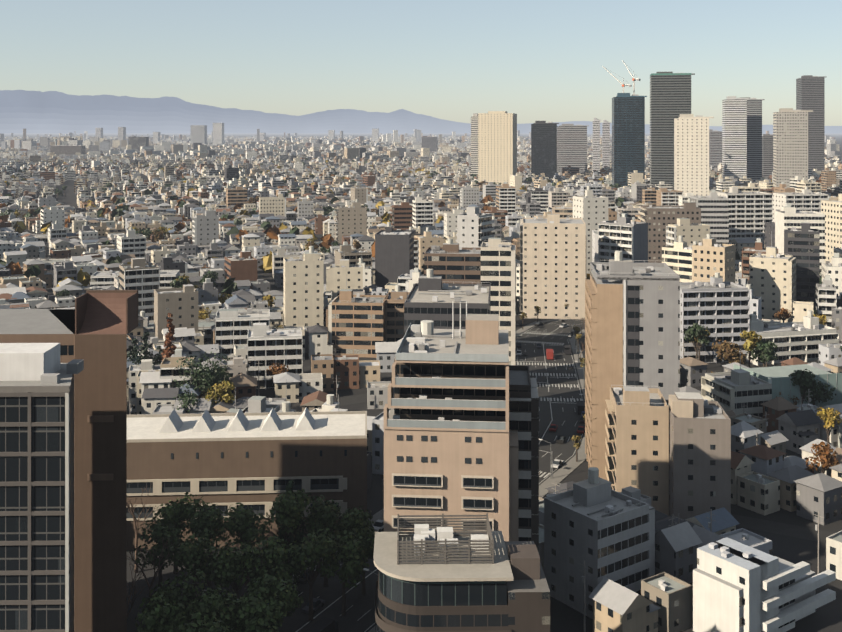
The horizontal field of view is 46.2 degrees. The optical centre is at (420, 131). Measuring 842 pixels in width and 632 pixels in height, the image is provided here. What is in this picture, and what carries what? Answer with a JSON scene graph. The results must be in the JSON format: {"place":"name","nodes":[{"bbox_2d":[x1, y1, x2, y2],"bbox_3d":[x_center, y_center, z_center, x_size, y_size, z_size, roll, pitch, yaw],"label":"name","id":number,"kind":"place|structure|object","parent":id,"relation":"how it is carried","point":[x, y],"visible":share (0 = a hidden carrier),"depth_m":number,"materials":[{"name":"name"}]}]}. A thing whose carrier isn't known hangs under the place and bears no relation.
{"place":"outdoors","nodes":[
{"label":"outdoors","id":0,"kind":"place"},
{"bbox_2d":[0,90,841,132],"bbox_3d":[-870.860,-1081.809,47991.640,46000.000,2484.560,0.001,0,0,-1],"label":"mountains","id":1,"kind":"structure","parent":0,"point":[43,112],"depth_m":47762.41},
{"bbox_2d":[0,133,841,631],"bbox_3d":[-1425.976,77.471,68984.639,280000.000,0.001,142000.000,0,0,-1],"label":"ground","id":2,"kind":"structure","parent":0,"point":[784,547],"depth_m":192.70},
{"bbox_2d":[232,319,586,631],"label":"pavements","id":3,"kind":"structure","parent":2,"relation":"on","point":[565,470],"depth_m":232.15,"materials":[{"name":"grey concrete"}]},
{"bbox_2d":[0,60,841,631],"bbox_3d":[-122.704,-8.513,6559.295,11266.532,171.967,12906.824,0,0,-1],"label":"city","id":4,"kind":"object","parent":2,"relation":"on","point":[636,530],"visible":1,"depth_m":234.97},
{"bbox_2d":[0,157,841,631],"bbox_3d":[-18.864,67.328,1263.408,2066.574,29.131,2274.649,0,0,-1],"label":"tree foliage","id":5,"kind":"object","parent":2,"relation":"on","point":[350,547],"visible":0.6,"depth_m":166.38,"materials":[{"name":"green plant"}]},
{"bbox_2d":[0,0,841,125],"label":"sky","id":6,"kind":"structure","parent":0,"point":[451,60],"materials":[{"name":"blue"}]},
{"bbox_2d":[232,319,834,631],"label":"roads","id":7,"kind":"structure","parent":0,"point":[567,415],"depth_m":242.08,"materials":[{"name":"grey asphalt"}]},
{"bbox_2d":[294,319,584,631],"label":"road markings","id":8,"kind":"object","parent":7,"relation":"on","point":[548,399],"visible":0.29,"depth_m":302.40,"materials":[{"name":"paint"}]}
]}

